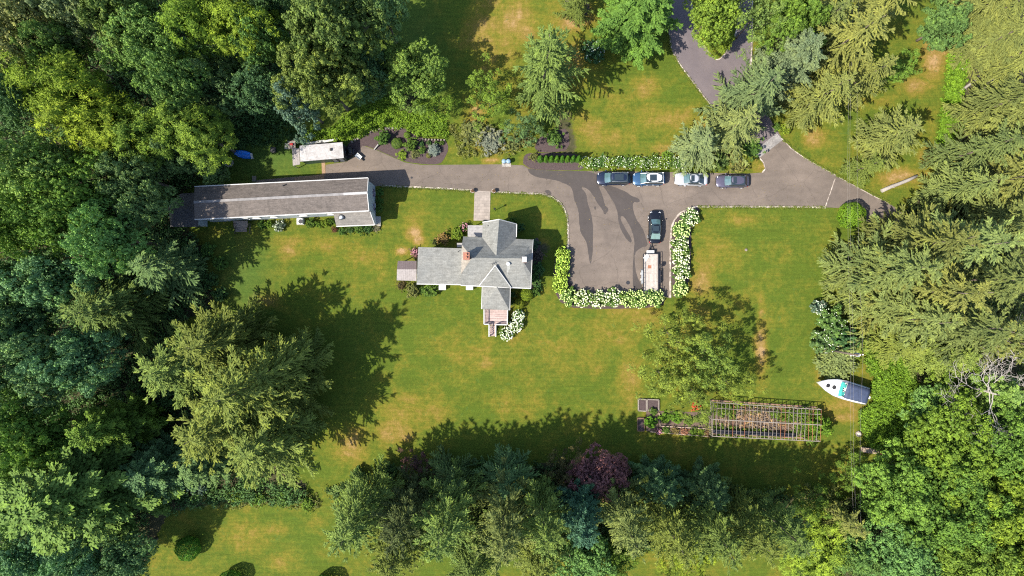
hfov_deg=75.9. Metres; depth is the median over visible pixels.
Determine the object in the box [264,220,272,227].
shrub
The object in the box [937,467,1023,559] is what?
broadleaf tree
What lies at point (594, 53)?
shrub
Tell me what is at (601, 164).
flowering plant
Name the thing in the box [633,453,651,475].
shrub
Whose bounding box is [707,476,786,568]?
cedar tree
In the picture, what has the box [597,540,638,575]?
broadleaf tree
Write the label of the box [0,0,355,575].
undergrowth
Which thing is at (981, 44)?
spruce tree
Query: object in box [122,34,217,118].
broadleaf tree
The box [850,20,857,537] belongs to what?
overhead wire
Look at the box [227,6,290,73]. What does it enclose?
broadleaf tree
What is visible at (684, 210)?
kerb
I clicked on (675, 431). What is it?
flowering plant
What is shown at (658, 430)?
flowering plant
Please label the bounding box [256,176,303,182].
gravel strip
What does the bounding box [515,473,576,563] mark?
cedar tree
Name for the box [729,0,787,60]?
broadleaf tree
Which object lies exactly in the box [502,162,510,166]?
bin slab
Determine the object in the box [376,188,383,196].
shrub
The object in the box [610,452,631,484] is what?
broadleaf tree
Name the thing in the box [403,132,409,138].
shrub
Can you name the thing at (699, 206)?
grass tufts
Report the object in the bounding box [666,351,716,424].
broadleaf tree
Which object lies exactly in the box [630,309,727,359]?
broadleaf tree
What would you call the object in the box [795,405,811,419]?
vine
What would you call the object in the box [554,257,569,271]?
hydrangea
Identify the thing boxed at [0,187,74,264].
broadleaf tree
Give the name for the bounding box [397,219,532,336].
cross gable house
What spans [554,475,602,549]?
fir tree
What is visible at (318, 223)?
shrub
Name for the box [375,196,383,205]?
shrub
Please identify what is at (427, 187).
kerb
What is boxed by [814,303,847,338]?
shrub
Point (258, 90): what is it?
broadleaf tree
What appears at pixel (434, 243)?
shrub
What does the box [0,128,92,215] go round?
broadleaf tree
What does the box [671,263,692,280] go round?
hydrangea
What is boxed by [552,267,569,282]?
hydrangea
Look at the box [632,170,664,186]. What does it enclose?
parked car
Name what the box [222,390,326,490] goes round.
cedar tree
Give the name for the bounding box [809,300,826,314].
shrub
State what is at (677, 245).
hydrangea
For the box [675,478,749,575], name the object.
cedar tree
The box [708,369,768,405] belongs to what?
broadleaf tree
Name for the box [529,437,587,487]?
broadleaf tree
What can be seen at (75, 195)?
broadleaf tree
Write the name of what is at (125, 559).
broadleaf tree
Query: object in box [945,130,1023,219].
spruce tree
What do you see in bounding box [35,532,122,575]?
broadleaf tree
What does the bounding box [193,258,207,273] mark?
shrub
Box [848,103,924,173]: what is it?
spruce tree
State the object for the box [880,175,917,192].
fallen log
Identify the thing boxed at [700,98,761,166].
spruce tree
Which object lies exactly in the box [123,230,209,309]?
spruce tree
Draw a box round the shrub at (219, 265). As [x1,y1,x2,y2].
[212,256,228,270]
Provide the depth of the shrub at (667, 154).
94.15 m
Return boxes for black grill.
[348,147,353,155]
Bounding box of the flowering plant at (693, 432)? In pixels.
[688,426,697,436]
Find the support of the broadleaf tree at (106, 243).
on the lawn at (422, 372)
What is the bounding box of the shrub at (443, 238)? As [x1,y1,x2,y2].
[434,229,450,245]
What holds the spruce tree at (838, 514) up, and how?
on the lawn at (422, 372)
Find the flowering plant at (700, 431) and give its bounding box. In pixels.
[697,428,705,438]
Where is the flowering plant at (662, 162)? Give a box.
[656,153,670,169]
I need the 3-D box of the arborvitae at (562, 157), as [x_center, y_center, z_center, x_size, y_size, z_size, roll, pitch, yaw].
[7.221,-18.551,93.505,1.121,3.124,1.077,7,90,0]
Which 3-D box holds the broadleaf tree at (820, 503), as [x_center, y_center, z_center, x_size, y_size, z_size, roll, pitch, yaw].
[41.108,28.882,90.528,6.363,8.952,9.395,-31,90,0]
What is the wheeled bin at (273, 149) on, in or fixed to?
on the lawn at (422, 372)
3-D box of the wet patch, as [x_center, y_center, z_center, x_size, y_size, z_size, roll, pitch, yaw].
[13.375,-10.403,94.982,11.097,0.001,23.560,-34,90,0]
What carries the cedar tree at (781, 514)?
on the lawn at (422, 372)
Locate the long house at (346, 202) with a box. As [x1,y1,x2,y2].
[169,177,376,226]
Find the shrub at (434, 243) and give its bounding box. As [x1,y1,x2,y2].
[431,237,437,247]
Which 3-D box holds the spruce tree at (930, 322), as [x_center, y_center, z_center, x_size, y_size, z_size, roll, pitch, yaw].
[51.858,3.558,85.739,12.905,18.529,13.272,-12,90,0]
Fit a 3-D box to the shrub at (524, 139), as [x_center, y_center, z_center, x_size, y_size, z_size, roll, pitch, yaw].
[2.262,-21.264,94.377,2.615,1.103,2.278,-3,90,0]
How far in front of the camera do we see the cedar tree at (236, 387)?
79.36 m
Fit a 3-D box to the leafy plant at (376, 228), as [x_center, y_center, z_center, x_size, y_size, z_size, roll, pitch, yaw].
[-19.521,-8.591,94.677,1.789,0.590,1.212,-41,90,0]
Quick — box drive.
[669,0,780,145]
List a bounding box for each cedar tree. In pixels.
[57,272,173,355]
[131,317,218,409]
[165,291,278,381]
[166,393,278,476]
[184,341,333,433]
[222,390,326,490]
[235,325,334,401]
[249,382,334,434]
[270,326,332,379]
[322,454,407,562]
[363,505,432,575]
[367,465,446,559]
[407,457,487,563]
[442,502,501,575]
[463,457,541,575]
[513,519,566,575]
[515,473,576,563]
[594,477,653,564]
[628,468,705,572]
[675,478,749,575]
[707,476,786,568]
[735,485,821,564]
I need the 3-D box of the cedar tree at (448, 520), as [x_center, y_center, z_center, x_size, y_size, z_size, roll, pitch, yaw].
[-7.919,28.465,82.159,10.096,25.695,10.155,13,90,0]
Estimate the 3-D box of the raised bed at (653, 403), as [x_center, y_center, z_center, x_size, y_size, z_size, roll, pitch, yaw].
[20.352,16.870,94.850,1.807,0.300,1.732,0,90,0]
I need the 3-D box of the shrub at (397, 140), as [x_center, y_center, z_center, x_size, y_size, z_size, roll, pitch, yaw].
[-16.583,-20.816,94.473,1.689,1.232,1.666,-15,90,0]
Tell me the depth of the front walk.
94.97 m
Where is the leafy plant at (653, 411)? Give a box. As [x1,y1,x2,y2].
[649,407,657,416]
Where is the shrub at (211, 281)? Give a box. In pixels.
[201,271,218,289]
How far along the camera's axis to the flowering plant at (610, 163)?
94.35 m
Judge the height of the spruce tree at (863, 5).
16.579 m
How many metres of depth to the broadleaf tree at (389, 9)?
82.67 m
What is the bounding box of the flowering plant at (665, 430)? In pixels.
[662,426,670,434]
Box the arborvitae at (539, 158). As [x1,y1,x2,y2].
[536,155,542,162]
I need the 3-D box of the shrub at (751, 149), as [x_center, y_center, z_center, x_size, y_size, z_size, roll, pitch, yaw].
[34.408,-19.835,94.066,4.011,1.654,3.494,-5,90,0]
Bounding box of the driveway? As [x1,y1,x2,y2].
[322,140,906,297]
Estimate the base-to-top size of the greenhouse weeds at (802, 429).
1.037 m
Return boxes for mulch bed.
[346,129,447,163]
[523,153,583,169]
[530,238,539,292]
[535,129,568,152]
[553,257,664,308]
[671,208,699,296]
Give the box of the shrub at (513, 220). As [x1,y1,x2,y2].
[508,218,516,222]
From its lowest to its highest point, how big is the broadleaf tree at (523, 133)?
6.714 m
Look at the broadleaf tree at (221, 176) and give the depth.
90.73 m
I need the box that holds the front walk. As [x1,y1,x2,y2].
[474,190,489,220]
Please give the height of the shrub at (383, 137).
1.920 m
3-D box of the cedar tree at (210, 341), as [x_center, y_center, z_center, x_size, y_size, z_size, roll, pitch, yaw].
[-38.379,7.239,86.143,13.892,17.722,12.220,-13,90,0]
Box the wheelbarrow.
[353,150,363,160]
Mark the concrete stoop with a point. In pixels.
(378, 219)
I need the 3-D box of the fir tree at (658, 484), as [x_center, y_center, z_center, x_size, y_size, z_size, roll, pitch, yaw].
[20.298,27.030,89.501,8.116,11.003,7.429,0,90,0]
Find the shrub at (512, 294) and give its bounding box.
[510,290,517,297]
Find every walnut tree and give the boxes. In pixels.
[0,48,133,131]
[27,79,148,158]
[108,103,188,174]
[149,101,238,175]
[154,0,239,65]
[199,0,291,67]
[778,508,856,575]
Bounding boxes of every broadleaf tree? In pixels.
[0,0,91,87]
[0,70,43,130]
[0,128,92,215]
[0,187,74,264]
[0,236,107,319]
[0,260,60,331]
[0,302,74,374]
[0,315,89,420]
[0,388,77,481]
[0,412,87,475]
[0,478,18,551]
[0,527,58,575]
[6,146,129,246]
[10,17,118,80]
[14,327,133,397]
[23,0,108,53]
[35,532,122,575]
[56,196,160,279]
[73,0,170,58]
[84,531,159,575]
[94,2,186,80]
[94,132,176,205]
[110,178,183,234]
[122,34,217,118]
[144,122,215,179]
[184,46,260,118]
[198,153,231,184]
[221,61,281,115]
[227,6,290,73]
[233,0,297,36]
[271,38,382,118]
[272,74,323,146]
[281,0,386,95]
[350,43,392,106]
[352,0,410,44]
[381,37,449,115]
[398,447,436,481]
[414,89,460,128]
[465,52,511,131]
[499,108,554,147]
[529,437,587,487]
[549,529,616,575]
[565,441,630,502]
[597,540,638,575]
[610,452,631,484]
[627,351,711,400]
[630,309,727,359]
[655,529,716,575]
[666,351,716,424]
[673,330,739,407]
[682,0,748,47]
[703,24,735,59]
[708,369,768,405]
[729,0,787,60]
[756,0,832,56]
[792,466,846,535]
[817,448,881,497]
[831,527,886,575]
[850,436,937,546]
[851,513,946,575]
[878,446,1014,556]
[882,47,922,82]
[884,441,932,474]
[896,379,962,436]
[899,385,999,510]
[915,0,973,51]
[924,337,983,419]
[925,507,1023,575]
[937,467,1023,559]
[958,393,1023,485]
[986,445,1023,485]
[990,528,1023,575]
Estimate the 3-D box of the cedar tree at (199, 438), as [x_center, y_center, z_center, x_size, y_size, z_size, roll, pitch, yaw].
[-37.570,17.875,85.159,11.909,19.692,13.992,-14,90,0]
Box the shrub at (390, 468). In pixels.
[380,461,398,480]
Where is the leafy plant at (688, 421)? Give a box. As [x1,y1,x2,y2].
[681,415,694,426]
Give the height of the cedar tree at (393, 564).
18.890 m
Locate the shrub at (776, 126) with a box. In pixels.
[772,122,780,132]
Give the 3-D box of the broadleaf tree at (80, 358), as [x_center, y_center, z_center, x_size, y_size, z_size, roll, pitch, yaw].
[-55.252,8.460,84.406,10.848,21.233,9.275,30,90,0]
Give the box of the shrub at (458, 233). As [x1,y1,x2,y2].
[451,225,464,240]
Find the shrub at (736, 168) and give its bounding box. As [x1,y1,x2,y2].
[726,154,750,173]
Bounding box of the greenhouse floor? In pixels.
[715,405,815,435]
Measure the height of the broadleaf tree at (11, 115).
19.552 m
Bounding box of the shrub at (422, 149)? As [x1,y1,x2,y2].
[417,146,425,153]
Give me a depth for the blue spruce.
94.22 m
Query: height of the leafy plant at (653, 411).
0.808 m
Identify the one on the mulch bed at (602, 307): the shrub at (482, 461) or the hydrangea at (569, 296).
the hydrangea at (569, 296)
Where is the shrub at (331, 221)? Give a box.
[327,218,335,224]
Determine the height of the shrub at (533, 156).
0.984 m
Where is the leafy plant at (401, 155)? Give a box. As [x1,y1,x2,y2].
[396,149,405,160]
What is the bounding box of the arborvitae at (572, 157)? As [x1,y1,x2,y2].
[570,155,575,162]
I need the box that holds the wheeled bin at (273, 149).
[270,147,276,152]
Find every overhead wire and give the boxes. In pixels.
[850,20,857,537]
[857,17,862,508]
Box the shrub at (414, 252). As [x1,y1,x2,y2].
[409,246,417,259]
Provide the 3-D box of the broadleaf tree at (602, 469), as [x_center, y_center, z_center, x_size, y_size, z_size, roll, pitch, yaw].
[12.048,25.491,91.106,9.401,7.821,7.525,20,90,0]
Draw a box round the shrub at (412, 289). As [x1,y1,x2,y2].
[405,281,419,297]
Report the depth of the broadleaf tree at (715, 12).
86.06 m
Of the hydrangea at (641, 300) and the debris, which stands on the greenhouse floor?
the debris
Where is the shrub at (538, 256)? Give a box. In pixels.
[534,249,545,261]
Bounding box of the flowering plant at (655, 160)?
[646,152,660,169]
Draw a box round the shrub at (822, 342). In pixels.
[809,327,838,353]
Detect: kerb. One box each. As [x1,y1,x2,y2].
[381,185,469,189]
[495,191,568,250]
[668,17,709,103]
[669,206,825,297]
[691,2,739,59]
[750,2,752,67]
[781,138,888,203]
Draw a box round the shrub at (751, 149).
[739,137,765,161]
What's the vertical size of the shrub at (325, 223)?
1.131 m
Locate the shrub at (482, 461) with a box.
[474,458,494,477]
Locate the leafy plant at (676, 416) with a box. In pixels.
[670,411,682,423]
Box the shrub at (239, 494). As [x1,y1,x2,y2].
[229,488,244,502]
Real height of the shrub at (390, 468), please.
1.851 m
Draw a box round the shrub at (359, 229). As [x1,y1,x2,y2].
[352,226,365,235]
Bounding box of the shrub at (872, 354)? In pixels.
[855,326,889,361]
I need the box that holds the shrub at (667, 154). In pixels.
[661,150,672,159]
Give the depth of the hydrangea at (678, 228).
93.77 m
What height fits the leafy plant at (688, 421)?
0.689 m
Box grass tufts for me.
[380,15,891,246]
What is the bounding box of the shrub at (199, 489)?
[186,481,207,495]
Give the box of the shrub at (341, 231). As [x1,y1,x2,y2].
[337,227,345,235]
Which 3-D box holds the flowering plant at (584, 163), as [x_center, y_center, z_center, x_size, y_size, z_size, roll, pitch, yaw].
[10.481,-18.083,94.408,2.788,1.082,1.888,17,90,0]
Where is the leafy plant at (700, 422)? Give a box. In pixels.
[693,409,708,426]
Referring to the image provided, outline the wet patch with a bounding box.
[528,169,647,289]
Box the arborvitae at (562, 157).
[559,155,564,162]
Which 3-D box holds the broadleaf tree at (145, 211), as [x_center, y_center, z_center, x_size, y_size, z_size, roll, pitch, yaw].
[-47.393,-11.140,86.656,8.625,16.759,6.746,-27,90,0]
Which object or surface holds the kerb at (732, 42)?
on the drive
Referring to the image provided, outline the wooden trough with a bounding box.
[861,447,878,453]
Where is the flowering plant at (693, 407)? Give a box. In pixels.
[691,402,700,410]
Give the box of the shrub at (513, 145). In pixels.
[505,131,522,152]
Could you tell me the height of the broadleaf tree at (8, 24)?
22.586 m
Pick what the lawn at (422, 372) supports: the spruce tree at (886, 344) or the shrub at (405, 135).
the spruce tree at (886, 344)
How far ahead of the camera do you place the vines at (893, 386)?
94.02 m
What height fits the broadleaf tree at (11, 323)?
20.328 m
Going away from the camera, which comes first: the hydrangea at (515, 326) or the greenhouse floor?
the hydrangea at (515, 326)
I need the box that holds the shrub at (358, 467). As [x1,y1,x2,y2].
[350,465,365,479]
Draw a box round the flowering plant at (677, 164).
[673,156,684,170]
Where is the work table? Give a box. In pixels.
[287,140,295,148]
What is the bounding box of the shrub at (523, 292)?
[519,289,532,300]
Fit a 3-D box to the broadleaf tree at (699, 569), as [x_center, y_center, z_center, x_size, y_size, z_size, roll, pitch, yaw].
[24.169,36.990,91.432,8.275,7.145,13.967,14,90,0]
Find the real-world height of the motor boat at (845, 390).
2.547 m
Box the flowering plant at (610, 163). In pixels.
[604,157,617,170]
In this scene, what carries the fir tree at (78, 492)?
on the lawn at (422, 372)
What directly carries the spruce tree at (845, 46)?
on the lawn at (422, 372)
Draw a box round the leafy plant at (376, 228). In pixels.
[371,224,380,232]
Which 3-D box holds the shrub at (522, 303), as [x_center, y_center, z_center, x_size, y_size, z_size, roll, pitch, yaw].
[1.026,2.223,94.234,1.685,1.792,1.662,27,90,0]
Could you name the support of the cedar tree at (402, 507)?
on the lawn at (422, 372)
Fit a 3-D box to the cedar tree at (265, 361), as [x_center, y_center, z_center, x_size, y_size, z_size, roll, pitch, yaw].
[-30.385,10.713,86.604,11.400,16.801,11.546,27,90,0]
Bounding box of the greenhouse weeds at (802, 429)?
[713,402,819,439]
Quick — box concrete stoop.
[373,216,380,226]
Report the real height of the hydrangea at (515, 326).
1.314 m
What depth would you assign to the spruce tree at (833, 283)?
90.33 m
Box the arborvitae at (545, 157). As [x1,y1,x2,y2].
[543,155,548,162]
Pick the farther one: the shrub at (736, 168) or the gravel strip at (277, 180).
the gravel strip at (277, 180)
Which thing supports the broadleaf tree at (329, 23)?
on the lawn at (422, 372)
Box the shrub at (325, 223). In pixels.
[321,219,329,227]
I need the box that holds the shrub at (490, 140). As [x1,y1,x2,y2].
[475,126,509,156]
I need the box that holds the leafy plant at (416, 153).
[409,149,419,158]
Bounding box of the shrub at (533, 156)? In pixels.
[528,150,537,161]
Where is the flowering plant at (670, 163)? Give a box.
[664,152,677,168]
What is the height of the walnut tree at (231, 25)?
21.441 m
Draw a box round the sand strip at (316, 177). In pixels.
[294,174,324,180]
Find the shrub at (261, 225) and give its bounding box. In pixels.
[257,220,265,229]
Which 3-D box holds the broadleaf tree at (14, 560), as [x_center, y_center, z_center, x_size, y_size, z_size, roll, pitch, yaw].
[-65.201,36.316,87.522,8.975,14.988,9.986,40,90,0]
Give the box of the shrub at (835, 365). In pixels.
[811,344,860,379]
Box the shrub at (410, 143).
[402,137,417,151]
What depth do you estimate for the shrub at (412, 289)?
94.01 m
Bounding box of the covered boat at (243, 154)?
[233,150,253,158]
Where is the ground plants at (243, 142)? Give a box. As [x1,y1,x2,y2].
[217,114,306,150]
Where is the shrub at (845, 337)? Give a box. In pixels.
[831,325,862,349]
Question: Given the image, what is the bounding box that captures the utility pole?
[833,350,863,356]
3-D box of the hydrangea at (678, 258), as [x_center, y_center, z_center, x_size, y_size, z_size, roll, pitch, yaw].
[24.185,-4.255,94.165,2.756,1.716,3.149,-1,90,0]
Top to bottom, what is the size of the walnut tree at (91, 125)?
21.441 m
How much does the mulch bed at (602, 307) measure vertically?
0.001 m
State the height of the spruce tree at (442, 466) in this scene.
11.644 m
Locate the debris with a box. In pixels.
[715,406,815,432]
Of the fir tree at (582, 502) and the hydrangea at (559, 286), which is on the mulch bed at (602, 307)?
the hydrangea at (559, 286)
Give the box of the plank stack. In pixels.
[306,138,337,144]
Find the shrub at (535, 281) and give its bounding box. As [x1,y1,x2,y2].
[531,276,540,285]
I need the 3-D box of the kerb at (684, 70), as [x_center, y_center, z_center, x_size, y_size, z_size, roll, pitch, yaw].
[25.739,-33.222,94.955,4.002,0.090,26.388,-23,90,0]
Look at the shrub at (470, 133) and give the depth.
94.06 m
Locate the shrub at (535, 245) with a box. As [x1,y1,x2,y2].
[533,239,540,250]
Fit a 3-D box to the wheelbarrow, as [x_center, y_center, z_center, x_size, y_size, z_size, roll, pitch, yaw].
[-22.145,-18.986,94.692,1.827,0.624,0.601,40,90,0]
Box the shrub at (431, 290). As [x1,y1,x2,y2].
[422,285,438,296]
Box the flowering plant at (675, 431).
[671,425,679,434]
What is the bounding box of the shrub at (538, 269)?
[532,261,544,276]
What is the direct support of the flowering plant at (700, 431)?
on the garden soil
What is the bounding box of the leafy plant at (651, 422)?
[644,415,657,428]
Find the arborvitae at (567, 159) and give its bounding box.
[564,155,569,162]
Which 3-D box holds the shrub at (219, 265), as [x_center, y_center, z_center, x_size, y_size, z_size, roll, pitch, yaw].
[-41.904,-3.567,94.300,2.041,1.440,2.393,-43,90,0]
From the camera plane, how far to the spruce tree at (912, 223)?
82.16 m
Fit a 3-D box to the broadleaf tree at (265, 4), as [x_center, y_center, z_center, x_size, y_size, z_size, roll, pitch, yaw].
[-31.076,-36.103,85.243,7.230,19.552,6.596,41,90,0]
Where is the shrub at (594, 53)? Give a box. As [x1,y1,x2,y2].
[581,39,604,63]
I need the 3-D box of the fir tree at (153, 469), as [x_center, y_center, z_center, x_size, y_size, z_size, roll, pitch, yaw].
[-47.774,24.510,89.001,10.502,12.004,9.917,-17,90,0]
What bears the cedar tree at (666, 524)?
on the lawn at (422, 372)
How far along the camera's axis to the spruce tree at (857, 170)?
92.28 m
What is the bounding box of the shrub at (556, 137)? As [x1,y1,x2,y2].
[540,127,564,148]
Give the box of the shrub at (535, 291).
[531,287,540,296]
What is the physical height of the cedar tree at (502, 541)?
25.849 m
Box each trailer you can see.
[292,142,347,167]
[640,244,660,293]
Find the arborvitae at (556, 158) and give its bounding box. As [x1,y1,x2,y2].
[553,155,558,162]
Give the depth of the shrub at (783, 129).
94.05 m
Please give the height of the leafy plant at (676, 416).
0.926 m
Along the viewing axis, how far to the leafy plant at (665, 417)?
94.40 m
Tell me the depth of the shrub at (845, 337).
92.78 m
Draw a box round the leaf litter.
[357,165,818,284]
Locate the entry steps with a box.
[233,221,253,233]
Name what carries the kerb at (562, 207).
on the driveway
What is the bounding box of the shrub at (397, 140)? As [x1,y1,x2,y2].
[391,138,402,148]
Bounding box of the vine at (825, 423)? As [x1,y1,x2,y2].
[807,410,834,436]
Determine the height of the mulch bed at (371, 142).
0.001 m
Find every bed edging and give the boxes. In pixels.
[650,431,711,436]
[661,426,711,429]
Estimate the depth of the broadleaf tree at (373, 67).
85.86 m
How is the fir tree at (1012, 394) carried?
on the lawn at (422, 372)
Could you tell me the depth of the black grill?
94.11 m
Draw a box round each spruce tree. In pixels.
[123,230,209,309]
[417,444,487,502]
[470,443,540,503]
[512,23,590,129]
[552,0,592,30]
[667,116,720,177]
[692,55,786,136]
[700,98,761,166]
[774,0,858,49]
[774,63,861,135]
[780,0,894,95]
[794,482,870,543]
[817,218,944,310]
[819,245,888,302]
[826,292,964,357]
[832,0,916,53]
[832,53,898,111]
[837,287,920,332]
[838,151,886,187]
[840,237,993,335]
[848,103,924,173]
[848,202,984,289]
[856,325,927,370]
[868,202,1023,280]
[889,278,1023,366]
[906,156,1010,219]
[918,118,1023,187]
[923,188,1023,261]
[936,243,1023,321]
[942,0,1011,40]
[942,68,1023,136]
[945,0,1023,49]
[945,6,1023,84]
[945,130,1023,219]
[956,306,1023,375]
[961,83,1023,158]
[970,27,1023,95]
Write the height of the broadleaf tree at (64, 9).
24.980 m
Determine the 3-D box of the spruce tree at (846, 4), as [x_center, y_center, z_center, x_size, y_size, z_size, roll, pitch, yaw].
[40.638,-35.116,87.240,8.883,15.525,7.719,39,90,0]
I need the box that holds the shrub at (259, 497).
[249,490,265,507]
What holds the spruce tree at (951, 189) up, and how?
on the lawn at (422, 372)
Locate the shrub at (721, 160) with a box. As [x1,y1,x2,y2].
[710,146,733,172]
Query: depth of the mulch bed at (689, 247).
94.98 m
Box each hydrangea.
[271,219,285,231]
[499,327,513,340]
[508,320,523,332]
[511,309,524,322]
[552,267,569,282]
[552,278,568,293]
[554,246,570,261]
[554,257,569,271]
[559,286,578,307]
[574,288,593,307]
[588,289,607,308]
[604,287,620,307]
[617,289,636,307]
[630,290,649,308]
[644,288,664,307]
[670,235,689,253]
[671,248,689,268]
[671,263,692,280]
[672,220,690,241]
[672,280,688,297]
[680,207,701,225]
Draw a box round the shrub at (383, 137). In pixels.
[374,130,390,144]
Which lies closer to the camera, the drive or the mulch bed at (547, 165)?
the mulch bed at (547, 165)
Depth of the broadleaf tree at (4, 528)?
85.51 m
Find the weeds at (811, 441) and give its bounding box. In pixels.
[801,432,819,449]
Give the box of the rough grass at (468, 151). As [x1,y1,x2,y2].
[199,121,810,510]
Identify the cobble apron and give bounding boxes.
[756,133,781,156]
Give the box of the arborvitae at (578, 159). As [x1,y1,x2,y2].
[574,155,581,162]
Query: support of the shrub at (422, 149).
on the mulch bed at (371, 142)
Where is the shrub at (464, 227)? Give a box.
[459,222,467,231]
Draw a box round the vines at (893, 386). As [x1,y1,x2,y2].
[858,353,922,450]
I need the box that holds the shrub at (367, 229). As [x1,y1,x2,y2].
[362,226,372,233]
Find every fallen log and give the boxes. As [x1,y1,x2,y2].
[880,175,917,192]
[958,76,979,92]
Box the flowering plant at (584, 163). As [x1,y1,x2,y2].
[578,154,592,168]
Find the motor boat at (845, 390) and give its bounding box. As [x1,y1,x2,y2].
[817,379,869,404]
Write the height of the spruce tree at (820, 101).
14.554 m
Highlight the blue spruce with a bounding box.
[428,143,440,156]
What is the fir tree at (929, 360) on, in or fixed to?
on the lawn at (422, 372)
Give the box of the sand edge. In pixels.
[322,163,325,174]
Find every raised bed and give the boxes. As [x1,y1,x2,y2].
[637,417,644,430]
[638,398,646,411]
[647,399,658,410]
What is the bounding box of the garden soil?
[646,411,713,434]
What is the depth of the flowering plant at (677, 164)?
94.35 m
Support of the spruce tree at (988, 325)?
on the lawn at (422, 372)
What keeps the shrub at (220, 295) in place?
on the lawn at (422, 372)
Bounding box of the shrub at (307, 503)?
[298,497,315,514]
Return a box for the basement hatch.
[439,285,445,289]
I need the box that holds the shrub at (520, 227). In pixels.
[517,223,524,232]
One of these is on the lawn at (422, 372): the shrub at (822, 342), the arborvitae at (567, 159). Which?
the shrub at (822, 342)
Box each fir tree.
[0,407,184,556]
[64,390,167,454]
[119,429,197,503]
[176,432,232,488]
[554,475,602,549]
[591,0,683,70]
[628,455,688,511]
[677,455,731,513]
[751,26,826,101]
[901,330,983,380]
[936,360,1023,410]
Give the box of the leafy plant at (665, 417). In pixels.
[657,410,671,422]
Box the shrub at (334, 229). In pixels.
[331,227,337,232]
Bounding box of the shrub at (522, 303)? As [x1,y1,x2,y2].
[513,298,524,308]
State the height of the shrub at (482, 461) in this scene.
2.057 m
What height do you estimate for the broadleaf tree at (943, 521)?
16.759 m
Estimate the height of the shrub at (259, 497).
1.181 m
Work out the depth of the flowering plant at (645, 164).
94.36 m
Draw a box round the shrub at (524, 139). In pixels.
[519,132,536,147]
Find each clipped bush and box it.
[174,535,201,561]
[219,569,240,575]
[836,201,866,228]
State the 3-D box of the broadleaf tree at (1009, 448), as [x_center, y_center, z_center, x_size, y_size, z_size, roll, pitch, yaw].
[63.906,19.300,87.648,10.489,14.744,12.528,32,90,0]
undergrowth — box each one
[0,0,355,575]
[322,460,806,561]
[797,168,1023,575]
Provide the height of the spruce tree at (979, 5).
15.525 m
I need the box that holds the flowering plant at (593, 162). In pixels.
[587,154,600,171]
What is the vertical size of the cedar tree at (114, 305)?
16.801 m
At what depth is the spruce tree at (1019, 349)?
85.03 m
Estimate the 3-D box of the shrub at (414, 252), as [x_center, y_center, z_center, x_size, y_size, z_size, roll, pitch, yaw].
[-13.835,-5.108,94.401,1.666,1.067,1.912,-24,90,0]
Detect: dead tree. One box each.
[938,352,1023,452]
[976,317,1023,378]
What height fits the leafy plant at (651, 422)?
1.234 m
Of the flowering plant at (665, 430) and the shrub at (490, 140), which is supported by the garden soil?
the flowering plant at (665, 430)
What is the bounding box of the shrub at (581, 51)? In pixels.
[578,40,588,58]
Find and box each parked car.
[596,170,629,185]
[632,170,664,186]
[647,211,663,243]
[674,172,706,186]
[715,173,748,188]
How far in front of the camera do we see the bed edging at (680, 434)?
94.76 m
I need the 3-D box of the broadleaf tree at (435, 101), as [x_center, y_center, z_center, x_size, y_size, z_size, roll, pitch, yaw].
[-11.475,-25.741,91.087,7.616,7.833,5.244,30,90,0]
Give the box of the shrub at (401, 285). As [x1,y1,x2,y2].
[396,280,406,291]
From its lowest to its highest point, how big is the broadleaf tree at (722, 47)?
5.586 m
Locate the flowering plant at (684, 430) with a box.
[680,428,690,435]
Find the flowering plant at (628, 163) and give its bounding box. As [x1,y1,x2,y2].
[621,155,635,171]
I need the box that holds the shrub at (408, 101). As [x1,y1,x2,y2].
[399,93,415,112]
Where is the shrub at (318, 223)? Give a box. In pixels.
[315,221,322,228]
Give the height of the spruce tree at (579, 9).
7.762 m
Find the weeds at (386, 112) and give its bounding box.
[305,92,450,142]
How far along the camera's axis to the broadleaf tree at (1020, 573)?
84.33 m
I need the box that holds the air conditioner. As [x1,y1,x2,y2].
[297,218,303,224]
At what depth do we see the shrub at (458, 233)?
93.95 m
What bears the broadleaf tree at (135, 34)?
on the lawn at (422, 372)
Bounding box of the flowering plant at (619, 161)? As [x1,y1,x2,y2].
[612,156,627,168]
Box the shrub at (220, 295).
[210,286,227,301]
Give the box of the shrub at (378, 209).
[375,204,382,212]
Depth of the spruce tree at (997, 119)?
87.58 m
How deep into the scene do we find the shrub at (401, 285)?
94.49 m
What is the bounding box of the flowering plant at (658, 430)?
[654,426,661,434]
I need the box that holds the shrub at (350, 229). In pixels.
[345,226,354,234]
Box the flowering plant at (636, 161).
[628,155,644,168]
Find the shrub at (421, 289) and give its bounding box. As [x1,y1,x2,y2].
[418,286,427,295]
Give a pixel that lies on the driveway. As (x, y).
(599, 272)
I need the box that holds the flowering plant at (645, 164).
[639,154,653,171]
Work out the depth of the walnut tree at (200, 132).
81.82 m
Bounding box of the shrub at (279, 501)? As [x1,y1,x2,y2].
[271,490,291,510]
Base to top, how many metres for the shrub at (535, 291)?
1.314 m
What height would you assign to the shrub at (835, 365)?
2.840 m
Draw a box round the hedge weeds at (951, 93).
[935,1,970,154]
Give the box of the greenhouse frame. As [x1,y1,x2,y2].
[709,400,821,441]
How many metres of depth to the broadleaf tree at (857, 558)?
86.50 m
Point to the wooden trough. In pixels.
(866, 450)
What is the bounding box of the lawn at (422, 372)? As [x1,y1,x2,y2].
[0,0,1023,575]
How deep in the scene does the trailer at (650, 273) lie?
94.33 m
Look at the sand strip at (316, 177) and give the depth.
94.98 m
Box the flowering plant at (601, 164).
[594,152,607,168]
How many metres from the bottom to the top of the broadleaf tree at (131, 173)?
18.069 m
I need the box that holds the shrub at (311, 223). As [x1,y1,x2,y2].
[305,218,314,227]
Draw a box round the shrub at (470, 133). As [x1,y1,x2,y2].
[460,114,492,147]
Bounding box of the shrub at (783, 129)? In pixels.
[778,124,790,134]

